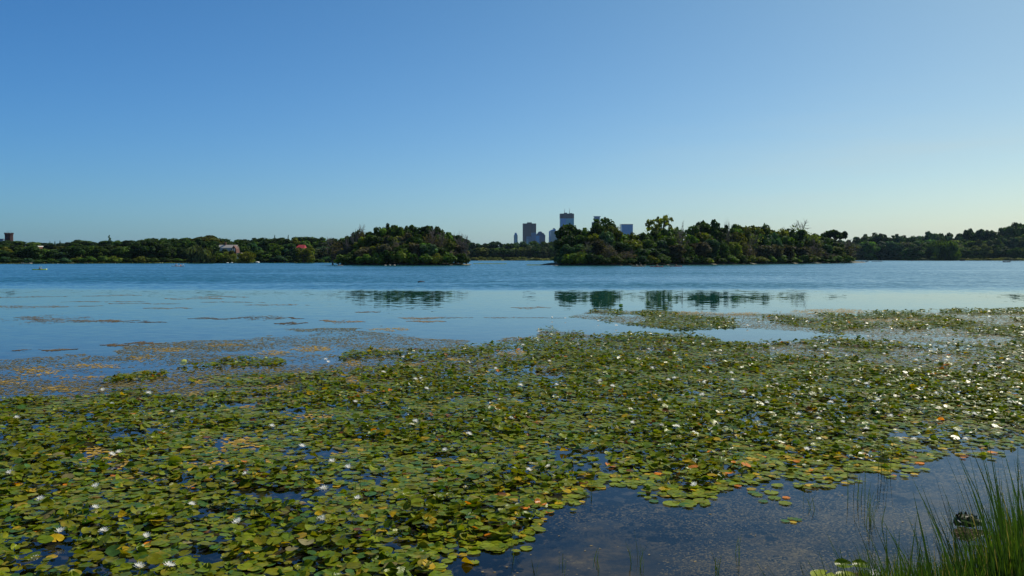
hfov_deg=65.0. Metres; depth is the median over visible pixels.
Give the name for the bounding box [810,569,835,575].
lily pad
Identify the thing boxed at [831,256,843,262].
shrub
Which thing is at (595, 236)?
cottonwood tree
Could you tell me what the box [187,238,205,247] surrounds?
broadleaf tree
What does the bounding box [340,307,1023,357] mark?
lily pad carpet
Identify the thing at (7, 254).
broadleaf tree
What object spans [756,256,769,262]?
shrub
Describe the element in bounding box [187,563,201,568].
lily pad
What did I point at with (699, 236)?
broadleaf tree
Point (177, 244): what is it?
oak tree
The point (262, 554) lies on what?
lily pad
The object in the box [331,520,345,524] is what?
lily pad
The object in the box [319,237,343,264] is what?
dying tree
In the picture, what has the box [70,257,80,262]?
shrub
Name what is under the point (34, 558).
water lily flower
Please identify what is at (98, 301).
algae streak
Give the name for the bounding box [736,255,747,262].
shrub
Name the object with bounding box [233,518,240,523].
water lily flower
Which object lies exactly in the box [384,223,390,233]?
oak tree
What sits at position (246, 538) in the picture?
lily pad
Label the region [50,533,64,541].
lily pad
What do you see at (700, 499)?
lily pad
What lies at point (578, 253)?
shrub
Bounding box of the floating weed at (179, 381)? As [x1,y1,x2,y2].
[0,310,1023,441]
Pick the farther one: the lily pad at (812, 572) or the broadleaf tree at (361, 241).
the broadleaf tree at (361, 241)
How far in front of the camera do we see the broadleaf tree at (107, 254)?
452.81 m
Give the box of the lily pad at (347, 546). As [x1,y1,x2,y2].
[335,543,350,548]
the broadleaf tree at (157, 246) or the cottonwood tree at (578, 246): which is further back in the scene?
the broadleaf tree at (157, 246)
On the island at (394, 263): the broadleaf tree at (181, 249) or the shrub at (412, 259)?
the shrub at (412, 259)
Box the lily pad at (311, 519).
[308,516,321,521]
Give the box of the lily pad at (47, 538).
[37,535,53,542]
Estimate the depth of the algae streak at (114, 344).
27.63 m
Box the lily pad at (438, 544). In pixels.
[434,541,446,551]
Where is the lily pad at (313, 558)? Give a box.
[303,556,317,560]
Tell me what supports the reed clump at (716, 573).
in the water
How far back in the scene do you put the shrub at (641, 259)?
322.56 m
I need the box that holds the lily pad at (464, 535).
[460,532,472,538]
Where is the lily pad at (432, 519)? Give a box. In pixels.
[424,514,436,523]
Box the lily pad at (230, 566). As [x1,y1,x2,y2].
[224,561,236,568]
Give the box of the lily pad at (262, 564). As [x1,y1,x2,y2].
[253,562,268,567]
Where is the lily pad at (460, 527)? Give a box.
[458,525,469,529]
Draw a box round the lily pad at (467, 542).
[461,541,474,544]
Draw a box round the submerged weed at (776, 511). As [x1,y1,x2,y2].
[546,454,1023,575]
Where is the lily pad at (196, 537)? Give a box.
[190,535,204,539]
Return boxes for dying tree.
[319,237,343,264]
[331,248,343,264]
[355,224,365,240]
[422,229,440,247]
[433,231,447,247]
[580,242,594,252]
[602,242,615,256]
[620,251,635,258]
[674,229,691,246]
[723,231,733,249]
[741,242,756,255]
[748,231,762,249]
[784,220,811,245]
[804,237,824,253]
[818,252,833,261]
[840,239,858,251]
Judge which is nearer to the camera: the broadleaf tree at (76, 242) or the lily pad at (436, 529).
the lily pad at (436, 529)
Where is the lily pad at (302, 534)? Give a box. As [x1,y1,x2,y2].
[294,532,306,538]
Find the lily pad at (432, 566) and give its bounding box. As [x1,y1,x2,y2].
[422,560,435,568]
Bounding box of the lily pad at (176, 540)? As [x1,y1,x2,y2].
[167,538,181,542]
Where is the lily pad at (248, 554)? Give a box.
[242,552,254,558]
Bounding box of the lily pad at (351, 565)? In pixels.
[346,562,361,568]
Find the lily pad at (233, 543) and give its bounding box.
[228,541,240,551]
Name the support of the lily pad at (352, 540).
on the water
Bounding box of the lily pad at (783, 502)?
[779,501,791,504]
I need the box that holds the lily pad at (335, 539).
[331,535,345,541]
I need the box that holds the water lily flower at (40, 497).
[36,495,44,500]
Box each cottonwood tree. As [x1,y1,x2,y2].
[47,249,60,259]
[79,244,89,257]
[168,246,178,257]
[266,243,283,257]
[556,223,576,255]
[572,244,586,250]
[586,232,603,253]
[589,222,604,235]
[589,239,607,257]
[590,217,617,254]
[615,234,630,241]
[627,232,639,239]
[645,215,675,236]
[646,247,660,257]
[655,248,672,257]
[675,226,685,240]
[682,245,696,261]
[683,225,699,236]
[718,242,730,262]
[728,231,747,256]
[728,241,742,256]
[748,225,764,255]
[761,223,769,234]
[775,227,794,250]
[791,240,803,252]
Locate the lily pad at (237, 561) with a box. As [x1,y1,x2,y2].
[230,557,242,564]
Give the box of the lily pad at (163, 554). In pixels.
[155,551,168,558]
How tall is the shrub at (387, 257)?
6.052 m
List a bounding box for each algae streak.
[0,305,66,307]
[2,315,134,323]
[42,348,73,350]
[73,301,135,301]
[106,343,125,345]
[124,341,159,344]
[189,315,301,320]
[274,321,307,324]
[319,320,364,322]
[457,317,543,317]
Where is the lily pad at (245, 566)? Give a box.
[237,563,252,569]
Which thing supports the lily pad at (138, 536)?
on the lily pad
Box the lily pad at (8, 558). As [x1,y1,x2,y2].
[0,556,12,566]
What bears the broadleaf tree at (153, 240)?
on the ground at (548, 552)
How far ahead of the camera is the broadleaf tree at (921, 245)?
977.97 m
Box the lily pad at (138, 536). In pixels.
[131,535,145,539]
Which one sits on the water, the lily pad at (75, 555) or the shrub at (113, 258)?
the lily pad at (75, 555)
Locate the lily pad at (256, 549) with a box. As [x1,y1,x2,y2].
[248,546,264,551]
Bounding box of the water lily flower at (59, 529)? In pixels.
[55,527,65,532]
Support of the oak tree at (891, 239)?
on the ground at (548, 552)
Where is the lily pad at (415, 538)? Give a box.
[409,537,423,540]
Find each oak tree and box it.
[168,238,181,244]
[173,241,187,248]
[203,241,218,246]
[226,241,244,245]
[270,238,292,250]
[295,248,313,262]
[312,240,322,248]
[333,239,350,263]
[351,230,372,242]
[379,225,397,236]
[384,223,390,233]
[392,226,406,237]
[403,225,417,235]
[419,225,444,243]
[434,230,454,242]
[451,235,469,247]
[479,243,491,248]
[487,241,503,249]
[503,243,517,248]
[554,225,581,241]
[600,226,622,240]
[696,219,718,234]
[718,222,728,243]
[722,224,743,236]
[756,226,777,235]
[784,228,805,251]
[820,229,847,241]
[852,244,861,257]
[853,236,871,243]
[862,233,880,242]
[875,233,888,243]
[882,234,894,241]
[916,236,928,242]
[946,234,964,240]
[958,239,974,247]
[967,240,983,247]
[968,228,977,240]
[973,229,991,240]
[975,239,995,246]
[998,227,1006,236]
[1000,235,1018,248]
[1004,222,1023,238]
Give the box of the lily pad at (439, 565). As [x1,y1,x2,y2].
[435,563,447,568]
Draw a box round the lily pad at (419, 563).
[417,559,432,566]
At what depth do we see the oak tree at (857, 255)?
983.31 m
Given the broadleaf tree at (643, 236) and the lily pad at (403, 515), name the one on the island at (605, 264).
the broadleaf tree at (643, 236)
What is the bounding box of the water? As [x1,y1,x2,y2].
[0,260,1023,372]
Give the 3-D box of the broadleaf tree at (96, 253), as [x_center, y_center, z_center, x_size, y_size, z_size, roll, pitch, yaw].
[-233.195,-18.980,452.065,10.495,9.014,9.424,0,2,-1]
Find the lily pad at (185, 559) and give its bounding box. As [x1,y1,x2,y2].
[175,556,190,564]
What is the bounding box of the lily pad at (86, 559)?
[81,557,95,560]
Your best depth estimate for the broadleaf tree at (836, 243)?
483.45 m
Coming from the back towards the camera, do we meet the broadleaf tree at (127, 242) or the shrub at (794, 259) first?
the broadleaf tree at (127, 242)
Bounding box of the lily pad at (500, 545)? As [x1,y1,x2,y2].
[496,543,505,547]
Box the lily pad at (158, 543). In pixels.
[151,540,165,544]
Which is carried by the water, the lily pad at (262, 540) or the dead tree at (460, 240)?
the lily pad at (262, 540)
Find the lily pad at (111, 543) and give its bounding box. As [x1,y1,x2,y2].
[103,540,116,545]
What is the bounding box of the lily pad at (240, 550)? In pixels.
[232,548,244,555]
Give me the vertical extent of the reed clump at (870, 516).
0.543 m
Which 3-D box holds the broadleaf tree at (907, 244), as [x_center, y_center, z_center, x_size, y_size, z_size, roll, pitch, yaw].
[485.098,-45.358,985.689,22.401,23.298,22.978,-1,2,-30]
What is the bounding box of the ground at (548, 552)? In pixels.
[0,254,1023,575]
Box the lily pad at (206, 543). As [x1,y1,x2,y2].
[200,542,215,544]
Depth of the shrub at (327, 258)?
518.55 m
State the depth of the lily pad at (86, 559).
7.73 m
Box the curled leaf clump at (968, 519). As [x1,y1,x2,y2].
[953,511,982,527]
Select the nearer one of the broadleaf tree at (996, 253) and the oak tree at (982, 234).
the broadleaf tree at (996, 253)
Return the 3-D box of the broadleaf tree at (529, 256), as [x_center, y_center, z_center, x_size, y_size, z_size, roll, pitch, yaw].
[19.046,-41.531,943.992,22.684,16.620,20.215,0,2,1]
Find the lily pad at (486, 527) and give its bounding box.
[481,526,490,529]
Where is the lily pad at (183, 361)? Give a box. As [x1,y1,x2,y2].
[180,359,186,364]
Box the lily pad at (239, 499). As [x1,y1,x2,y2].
[234,497,245,504]
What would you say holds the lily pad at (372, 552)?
on the water
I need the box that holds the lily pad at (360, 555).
[354,552,367,557]
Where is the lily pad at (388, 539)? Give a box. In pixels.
[381,537,394,541]
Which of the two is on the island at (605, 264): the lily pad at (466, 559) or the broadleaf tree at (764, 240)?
the broadleaf tree at (764, 240)
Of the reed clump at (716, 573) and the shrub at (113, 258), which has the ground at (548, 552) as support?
the shrub at (113, 258)
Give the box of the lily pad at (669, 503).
[663,501,679,505]
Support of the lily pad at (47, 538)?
on the water
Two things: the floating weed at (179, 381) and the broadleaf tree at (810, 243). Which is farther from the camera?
the broadleaf tree at (810, 243)
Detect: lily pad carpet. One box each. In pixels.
[0,353,1023,441]
[0,434,1023,575]
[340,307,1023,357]
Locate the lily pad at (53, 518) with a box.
[46,516,61,521]
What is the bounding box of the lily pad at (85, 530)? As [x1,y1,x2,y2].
[81,527,95,533]
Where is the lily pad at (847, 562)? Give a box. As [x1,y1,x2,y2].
[834,558,852,567]
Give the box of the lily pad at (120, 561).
[109,558,125,565]
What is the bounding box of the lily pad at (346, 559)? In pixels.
[343,557,358,562]
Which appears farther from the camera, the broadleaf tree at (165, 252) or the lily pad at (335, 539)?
the broadleaf tree at (165, 252)
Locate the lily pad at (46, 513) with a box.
[40,509,54,518]
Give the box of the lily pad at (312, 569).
[299,566,315,571]
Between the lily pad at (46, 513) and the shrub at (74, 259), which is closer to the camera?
the lily pad at (46, 513)
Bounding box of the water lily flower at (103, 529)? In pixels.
[100,527,107,531]
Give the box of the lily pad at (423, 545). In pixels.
[416,541,429,551]
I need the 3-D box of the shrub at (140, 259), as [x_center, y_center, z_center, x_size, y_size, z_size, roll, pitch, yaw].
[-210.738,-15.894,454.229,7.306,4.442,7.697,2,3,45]
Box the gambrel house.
[219,242,240,258]
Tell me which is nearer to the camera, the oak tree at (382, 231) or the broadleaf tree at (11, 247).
the oak tree at (382, 231)
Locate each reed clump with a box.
[504,531,519,562]
[593,548,599,575]
[626,537,645,572]
[711,551,721,575]
[735,537,740,564]
[803,494,814,515]
[847,465,874,510]
[866,490,886,531]
[878,428,894,481]
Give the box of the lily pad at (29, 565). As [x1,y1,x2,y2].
[23,564,36,568]
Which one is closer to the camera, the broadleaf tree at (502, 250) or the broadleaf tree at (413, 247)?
the broadleaf tree at (413, 247)
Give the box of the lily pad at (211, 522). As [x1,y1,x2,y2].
[207,519,221,523]
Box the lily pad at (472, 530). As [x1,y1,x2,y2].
[469,527,481,533]
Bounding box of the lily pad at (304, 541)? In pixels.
[298,539,313,544]
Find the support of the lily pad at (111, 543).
on the water
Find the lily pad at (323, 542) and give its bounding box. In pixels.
[316,535,329,544]
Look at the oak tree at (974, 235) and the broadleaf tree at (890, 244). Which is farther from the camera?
the oak tree at (974, 235)
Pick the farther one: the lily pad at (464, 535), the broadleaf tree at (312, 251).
the broadleaf tree at (312, 251)
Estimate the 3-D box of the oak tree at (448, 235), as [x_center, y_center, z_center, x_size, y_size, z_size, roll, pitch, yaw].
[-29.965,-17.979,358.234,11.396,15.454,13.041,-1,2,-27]
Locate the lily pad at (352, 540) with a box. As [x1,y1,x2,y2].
[347,538,356,544]
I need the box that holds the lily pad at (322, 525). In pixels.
[316,523,329,528]
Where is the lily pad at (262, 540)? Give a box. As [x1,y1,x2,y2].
[253,535,268,544]
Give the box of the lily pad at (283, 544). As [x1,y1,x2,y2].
[278,542,288,546]
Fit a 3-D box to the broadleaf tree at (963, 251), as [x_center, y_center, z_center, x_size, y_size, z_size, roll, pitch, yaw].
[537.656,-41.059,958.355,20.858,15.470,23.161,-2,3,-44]
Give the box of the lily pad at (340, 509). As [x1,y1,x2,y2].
[335,508,348,511]
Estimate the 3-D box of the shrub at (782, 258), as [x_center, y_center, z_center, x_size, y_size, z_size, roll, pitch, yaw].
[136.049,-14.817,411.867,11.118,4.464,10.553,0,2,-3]
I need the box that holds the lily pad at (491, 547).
[487,546,500,550]
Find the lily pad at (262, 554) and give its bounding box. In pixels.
[253,552,267,559]
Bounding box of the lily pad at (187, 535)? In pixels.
[179,533,192,538]
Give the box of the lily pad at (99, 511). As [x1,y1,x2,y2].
[95,508,108,516]
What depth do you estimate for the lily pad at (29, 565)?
7.78 m
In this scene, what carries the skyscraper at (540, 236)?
on the ground at (548, 552)
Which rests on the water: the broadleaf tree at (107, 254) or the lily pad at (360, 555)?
the lily pad at (360, 555)
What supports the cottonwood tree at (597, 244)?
on the island at (605, 264)
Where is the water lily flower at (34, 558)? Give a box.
[27,555,39,560]
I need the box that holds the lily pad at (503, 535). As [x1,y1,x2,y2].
[497,533,509,537]
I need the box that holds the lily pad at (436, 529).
[427,524,440,531]
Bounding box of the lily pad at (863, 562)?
[852,559,869,567]
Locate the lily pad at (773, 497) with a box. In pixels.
[768,496,780,499]
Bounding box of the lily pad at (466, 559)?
[461,557,472,563]
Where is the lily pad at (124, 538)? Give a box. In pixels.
[115,536,126,544]
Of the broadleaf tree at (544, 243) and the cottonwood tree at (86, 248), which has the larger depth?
the broadleaf tree at (544, 243)
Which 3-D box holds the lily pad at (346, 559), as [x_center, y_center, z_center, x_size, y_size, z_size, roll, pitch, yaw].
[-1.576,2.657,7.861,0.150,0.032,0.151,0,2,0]
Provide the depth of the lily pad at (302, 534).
8.43 m
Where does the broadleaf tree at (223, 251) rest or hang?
on the ground at (548, 552)
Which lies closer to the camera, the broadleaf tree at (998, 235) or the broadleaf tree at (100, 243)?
the broadleaf tree at (100, 243)
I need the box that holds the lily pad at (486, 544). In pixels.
[480,543,493,547]
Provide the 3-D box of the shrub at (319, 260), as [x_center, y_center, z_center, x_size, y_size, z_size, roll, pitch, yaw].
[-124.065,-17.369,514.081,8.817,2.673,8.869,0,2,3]
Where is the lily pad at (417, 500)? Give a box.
[411,498,423,502]
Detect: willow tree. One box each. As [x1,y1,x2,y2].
[185,244,216,262]
[236,251,255,262]
[923,245,930,258]
[929,240,961,259]
[1005,247,1023,258]
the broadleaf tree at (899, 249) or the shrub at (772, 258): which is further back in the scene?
the broadleaf tree at (899, 249)
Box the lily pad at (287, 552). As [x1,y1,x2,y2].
[286,547,299,553]
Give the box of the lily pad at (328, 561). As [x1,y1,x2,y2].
[324,556,340,565]
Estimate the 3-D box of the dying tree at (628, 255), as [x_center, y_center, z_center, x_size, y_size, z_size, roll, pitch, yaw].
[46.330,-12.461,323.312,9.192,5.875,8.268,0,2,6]
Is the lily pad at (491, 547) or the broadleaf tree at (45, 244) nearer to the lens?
the lily pad at (491, 547)
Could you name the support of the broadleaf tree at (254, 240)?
on the ground at (548, 552)
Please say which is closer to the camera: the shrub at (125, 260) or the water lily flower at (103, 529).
the water lily flower at (103, 529)
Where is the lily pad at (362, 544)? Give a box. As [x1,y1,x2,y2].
[357,540,370,546]
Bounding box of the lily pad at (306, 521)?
[302,518,315,524]
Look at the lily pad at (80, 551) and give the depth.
7.96 m
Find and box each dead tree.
[343,234,349,252]
[350,232,359,243]
[453,233,463,244]
[460,234,470,254]
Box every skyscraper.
[514,233,517,242]
[523,222,535,241]
[526,233,535,243]
[536,231,544,243]
[549,231,557,241]
[560,208,573,226]
[620,224,632,234]
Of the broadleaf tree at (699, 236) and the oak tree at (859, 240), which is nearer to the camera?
the broadleaf tree at (699, 236)
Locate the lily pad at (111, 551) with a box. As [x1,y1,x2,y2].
[105,544,121,556]
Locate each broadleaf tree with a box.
[0,247,12,251]
[0,252,18,257]
[2,245,22,250]
[7,241,26,246]
[12,247,25,258]
[23,245,46,258]
[25,242,47,247]
[40,243,52,248]
[41,249,54,259]
[54,248,73,258]
[56,242,70,246]
[63,246,85,258]
[67,240,91,245]
[82,242,98,245]
[85,246,93,256]
[87,246,107,258]
[94,240,113,245]
[95,244,116,248]
[98,250,112,257]
[108,249,121,257]
[112,240,125,246]
[114,247,132,258]
[122,240,134,246]
[129,242,148,257]
[137,238,158,243]
[140,240,156,257]
[152,243,163,259]
[157,247,173,258]
[159,238,171,242]
[162,242,172,246]
[172,247,184,258]
[179,237,190,242]
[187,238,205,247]
[191,235,227,243]
[206,244,219,254]
[213,253,222,262]
[215,249,227,262]
[223,250,236,262]
[238,243,251,252]
[246,242,261,251]
[248,238,259,241]
[254,250,274,258]
[259,238,272,250]
[280,243,295,256]
[292,238,299,246]
[292,247,301,262]
[297,240,313,247]
[298,236,317,244]
[302,245,314,262]
[314,249,321,258]
[315,246,331,258]
[319,241,331,246]
[336,245,354,254]
[344,236,352,263]
[347,249,356,257]
[350,237,368,250]
[354,247,372,256]
[364,234,383,246]
[367,227,383,237]
[369,244,380,256]
[375,243,394,254]
[383,235,391,245]
[387,236,401,247]
[393,244,411,262]
[395,232,411,245]
[406,234,428,246]
[408,242,420,256]
[413,226,426,241]
[418,243,438,262]
[432,247,447,262]
[441,239,457,254]
[452,245,470,260]
[467,250,475,258]
[468,242,478,249]
[473,247,488,257]
[486,248,494,257]
[491,248,501,257]
[495,247,507,258]
[503,249,514,257]
[511,248,518,257]
[516,247,529,257]
[517,241,534,247]
[526,246,532,258]
[529,241,540,246]
[530,246,541,257]
[538,246,549,258]
[540,241,551,247]
[553,234,579,253]
[559,244,576,254]
[574,235,588,251]
[580,227,592,236]
[599,231,614,255]
[612,241,631,255]
[622,239,642,255]
[632,248,651,259]
[638,232,653,241]
[641,239,656,256]
[647,229,661,241]
[654,240,668,249]
[661,229,676,237]
[661,236,677,248]
[668,244,686,262]
[683,234,698,245]
[689,242,712,262]
[691,223,720,244]
[695,232,713,241]
[703,239,720,262]
[712,230,725,255]
[739,225,750,245]
[752,233,771,254]
[752,245,775,257]
[765,232,783,248]
[771,244,783,258]
[779,236,796,256]
[783,244,795,258]
[794,247,812,261]
[803,230,820,246]
[805,241,821,256]
[812,233,832,244]
[818,243,833,255]
[825,238,848,254]
[831,246,845,257]
[858,242,867,259]
[860,241,880,259]
[871,241,891,259]
[883,241,897,259]
[890,243,904,257]
[892,234,905,242]
[899,244,925,259]
[900,242,913,247]
[907,236,923,242]
[920,242,928,257]
[922,231,940,240]
[924,239,936,243]
[926,245,937,256]
[936,233,945,240]
[944,232,953,240]
[950,240,963,247]
[955,230,972,240]
[959,247,971,258]
[966,245,980,258]
[974,244,992,258]
[985,230,996,239]
[989,245,1002,258]
[995,232,1006,238]
[999,247,1011,257]
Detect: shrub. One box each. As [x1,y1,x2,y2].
[0,257,10,262]
[10,257,22,261]
[21,258,33,262]
[32,259,46,262]
[47,259,60,262]
[56,258,71,262]
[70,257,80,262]
[78,256,97,262]
[97,256,110,262]
[107,256,122,262]
[119,258,133,262]
[132,256,145,262]
[145,258,158,261]
[158,257,172,261]
[171,258,185,261]
[217,255,234,262]
[255,257,269,261]
[268,255,285,261]
[284,256,296,261]
[312,259,324,261]
[322,256,334,261]
[333,254,349,263]
[342,254,356,263]
[355,254,371,264]
[369,252,385,263]
[380,250,396,263]
[390,250,409,263]
[406,253,419,264]
[415,253,432,263]
[430,253,441,263]
[437,253,456,263]
[454,253,469,263]
[553,253,562,263]
[559,251,586,258]
[561,253,577,263]
[575,253,587,263]
[584,253,597,263]
[593,255,611,263]
[609,256,622,262]
[622,257,636,263]
[633,256,648,263]
[646,255,659,263]
[655,254,670,263]
[670,256,681,262]
[679,255,691,263]
[689,255,700,262]
[694,256,713,263]
[714,256,726,262]
[722,255,738,263]
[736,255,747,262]
[745,255,757,262]
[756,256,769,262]
[768,255,776,262]
[775,255,787,262]
[786,257,802,262]
[795,254,810,262]
[810,255,819,262]
[819,255,835,262]
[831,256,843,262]
[842,255,855,261]
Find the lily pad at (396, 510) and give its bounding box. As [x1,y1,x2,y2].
[389,509,401,513]
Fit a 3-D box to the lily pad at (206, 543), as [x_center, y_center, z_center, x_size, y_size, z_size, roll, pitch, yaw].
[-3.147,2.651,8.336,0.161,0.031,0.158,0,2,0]
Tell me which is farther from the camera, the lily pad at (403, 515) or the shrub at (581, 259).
the shrub at (581, 259)
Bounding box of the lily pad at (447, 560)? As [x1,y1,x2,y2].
[441,558,452,562]
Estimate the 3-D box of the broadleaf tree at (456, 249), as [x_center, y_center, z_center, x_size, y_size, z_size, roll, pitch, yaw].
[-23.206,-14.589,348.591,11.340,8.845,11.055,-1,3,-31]
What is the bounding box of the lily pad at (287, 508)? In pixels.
[277,506,289,513]
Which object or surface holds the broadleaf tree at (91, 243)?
on the ground at (548, 552)
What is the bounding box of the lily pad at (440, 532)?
[433,530,446,534]
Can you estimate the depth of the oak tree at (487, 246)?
1004.66 m
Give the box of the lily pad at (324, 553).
[318,551,334,557]
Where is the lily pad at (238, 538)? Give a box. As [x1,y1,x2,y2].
[236,534,249,541]
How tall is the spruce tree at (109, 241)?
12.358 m
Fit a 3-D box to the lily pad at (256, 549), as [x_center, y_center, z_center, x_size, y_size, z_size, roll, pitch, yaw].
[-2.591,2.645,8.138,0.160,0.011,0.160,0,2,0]
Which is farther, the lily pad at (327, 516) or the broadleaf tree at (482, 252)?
the broadleaf tree at (482, 252)
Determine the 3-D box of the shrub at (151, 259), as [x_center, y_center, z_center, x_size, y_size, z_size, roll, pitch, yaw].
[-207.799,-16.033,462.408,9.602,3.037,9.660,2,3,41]
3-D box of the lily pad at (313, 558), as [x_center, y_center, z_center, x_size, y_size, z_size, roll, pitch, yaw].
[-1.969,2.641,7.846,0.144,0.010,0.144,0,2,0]
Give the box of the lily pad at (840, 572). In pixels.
[835,571,854,575]
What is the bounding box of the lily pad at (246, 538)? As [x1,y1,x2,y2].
[242,536,253,542]
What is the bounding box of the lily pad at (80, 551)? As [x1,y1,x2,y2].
[73,549,87,553]
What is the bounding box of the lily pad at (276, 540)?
[266,537,281,544]
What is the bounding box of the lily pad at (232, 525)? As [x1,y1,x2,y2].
[224,523,237,527]
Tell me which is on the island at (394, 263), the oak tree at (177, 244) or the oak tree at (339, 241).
the oak tree at (339, 241)
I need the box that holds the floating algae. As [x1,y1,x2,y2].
[0,309,926,481]
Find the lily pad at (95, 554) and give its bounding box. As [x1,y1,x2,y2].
[86,551,103,559]
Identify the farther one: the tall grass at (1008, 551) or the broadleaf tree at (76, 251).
the broadleaf tree at (76, 251)
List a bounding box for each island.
[339,262,467,264]
[541,261,865,265]
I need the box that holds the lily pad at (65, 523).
[60,520,74,527]
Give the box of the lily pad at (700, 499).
[693,498,709,501]
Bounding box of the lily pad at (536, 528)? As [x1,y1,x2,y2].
[533,526,544,530]
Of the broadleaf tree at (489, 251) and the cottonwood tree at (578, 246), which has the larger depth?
the broadleaf tree at (489, 251)
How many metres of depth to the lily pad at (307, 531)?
8.63 m
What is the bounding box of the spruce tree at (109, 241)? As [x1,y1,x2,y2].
[107,235,112,244]
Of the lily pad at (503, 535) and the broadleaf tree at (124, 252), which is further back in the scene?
the broadleaf tree at (124, 252)
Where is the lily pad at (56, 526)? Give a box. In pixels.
[45,525,60,528]
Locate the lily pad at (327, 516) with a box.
[324,514,336,522]
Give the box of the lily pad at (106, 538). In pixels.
[96,534,110,545]
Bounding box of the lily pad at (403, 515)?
[396,513,409,516]
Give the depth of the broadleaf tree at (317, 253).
524.82 m
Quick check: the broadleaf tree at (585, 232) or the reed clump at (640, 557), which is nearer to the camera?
the reed clump at (640, 557)
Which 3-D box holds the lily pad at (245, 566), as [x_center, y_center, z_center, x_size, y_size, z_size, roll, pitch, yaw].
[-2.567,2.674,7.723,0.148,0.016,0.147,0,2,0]
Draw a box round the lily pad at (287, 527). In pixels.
[284,522,292,531]
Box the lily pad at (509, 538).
[498,537,512,540]
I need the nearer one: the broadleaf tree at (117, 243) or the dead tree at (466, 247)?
the dead tree at (466, 247)
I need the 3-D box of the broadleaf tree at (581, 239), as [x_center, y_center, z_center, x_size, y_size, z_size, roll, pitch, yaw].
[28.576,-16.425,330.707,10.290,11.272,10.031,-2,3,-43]
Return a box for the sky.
[0,0,1023,244]
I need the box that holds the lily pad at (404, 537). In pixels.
[397,536,409,539]
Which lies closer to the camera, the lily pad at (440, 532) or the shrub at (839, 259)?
the lily pad at (440, 532)
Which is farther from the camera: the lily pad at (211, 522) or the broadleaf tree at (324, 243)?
the broadleaf tree at (324, 243)
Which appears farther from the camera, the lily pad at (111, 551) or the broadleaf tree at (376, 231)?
the broadleaf tree at (376, 231)
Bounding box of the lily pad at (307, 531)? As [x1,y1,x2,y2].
[301,529,311,538]
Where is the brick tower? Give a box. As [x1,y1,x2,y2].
[4,233,13,240]
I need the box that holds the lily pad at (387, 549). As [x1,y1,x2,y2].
[378,547,392,552]
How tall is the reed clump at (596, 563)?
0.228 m
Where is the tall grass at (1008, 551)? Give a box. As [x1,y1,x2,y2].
[757,436,1023,575]
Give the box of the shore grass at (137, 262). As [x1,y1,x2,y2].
[0,261,331,263]
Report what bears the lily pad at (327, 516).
on the water
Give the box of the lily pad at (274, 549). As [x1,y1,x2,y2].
[262,546,277,553]
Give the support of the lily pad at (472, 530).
on the lily pad carpet at (692, 469)
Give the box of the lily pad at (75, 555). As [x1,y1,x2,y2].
[73,549,87,557]
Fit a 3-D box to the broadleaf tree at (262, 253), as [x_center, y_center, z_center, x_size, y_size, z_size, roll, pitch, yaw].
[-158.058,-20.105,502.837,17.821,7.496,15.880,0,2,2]
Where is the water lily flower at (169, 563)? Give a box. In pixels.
[163,560,175,565]
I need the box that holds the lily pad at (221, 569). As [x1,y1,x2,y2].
[216,568,225,571]
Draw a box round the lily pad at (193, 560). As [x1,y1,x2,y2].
[180,557,195,566]
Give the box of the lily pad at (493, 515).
[488,514,501,519]
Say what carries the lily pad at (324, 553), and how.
on the lily pad carpet at (692, 469)
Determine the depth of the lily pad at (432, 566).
7.69 m
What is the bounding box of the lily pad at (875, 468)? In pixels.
[869,466,891,471]
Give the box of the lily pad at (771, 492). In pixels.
[764,490,778,493]
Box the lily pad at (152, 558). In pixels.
[147,553,162,563]
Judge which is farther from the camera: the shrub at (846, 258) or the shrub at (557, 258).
the shrub at (846, 258)
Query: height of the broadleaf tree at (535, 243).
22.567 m
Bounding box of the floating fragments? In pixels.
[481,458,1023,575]
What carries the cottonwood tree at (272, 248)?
on the ground at (548, 552)
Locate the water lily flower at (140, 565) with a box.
[134,562,144,567]
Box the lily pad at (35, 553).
[25,551,40,559]
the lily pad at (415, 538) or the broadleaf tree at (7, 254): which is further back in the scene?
the broadleaf tree at (7, 254)
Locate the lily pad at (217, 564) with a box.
[211,562,223,569]
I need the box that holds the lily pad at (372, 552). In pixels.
[365,550,378,554]
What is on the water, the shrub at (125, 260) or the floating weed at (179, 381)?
the floating weed at (179, 381)
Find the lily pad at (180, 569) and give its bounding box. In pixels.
[177,567,189,571]
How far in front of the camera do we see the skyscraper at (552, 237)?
3823.86 m
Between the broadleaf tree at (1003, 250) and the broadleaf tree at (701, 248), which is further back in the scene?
the broadleaf tree at (1003, 250)
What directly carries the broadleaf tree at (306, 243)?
on the ground at (548, 552)
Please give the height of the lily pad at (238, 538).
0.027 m
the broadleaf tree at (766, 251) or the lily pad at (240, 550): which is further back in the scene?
the broadleaf tree at (766, 251)
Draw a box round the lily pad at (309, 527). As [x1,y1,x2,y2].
[305,524,318,529]
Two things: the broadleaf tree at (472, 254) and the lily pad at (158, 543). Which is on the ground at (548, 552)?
the broadleaf tree at (472, 254)
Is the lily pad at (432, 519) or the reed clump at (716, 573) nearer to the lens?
the reed clump at (716, 573)
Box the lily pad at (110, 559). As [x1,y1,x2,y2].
[104,557,118,561]
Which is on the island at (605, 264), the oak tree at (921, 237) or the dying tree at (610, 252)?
the dying tree at (610, 252)
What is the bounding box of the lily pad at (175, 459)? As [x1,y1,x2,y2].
[168,456,181,465]
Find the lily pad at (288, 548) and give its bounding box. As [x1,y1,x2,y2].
[285,546,298,550]
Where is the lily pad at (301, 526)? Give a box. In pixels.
[295,524,305,533]
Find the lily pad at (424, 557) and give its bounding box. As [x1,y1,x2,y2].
[417,553,429,561]
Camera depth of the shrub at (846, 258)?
474.50 m
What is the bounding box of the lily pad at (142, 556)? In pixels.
[136,554,148,562]
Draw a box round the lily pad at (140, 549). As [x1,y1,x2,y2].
[131,546,146,556]

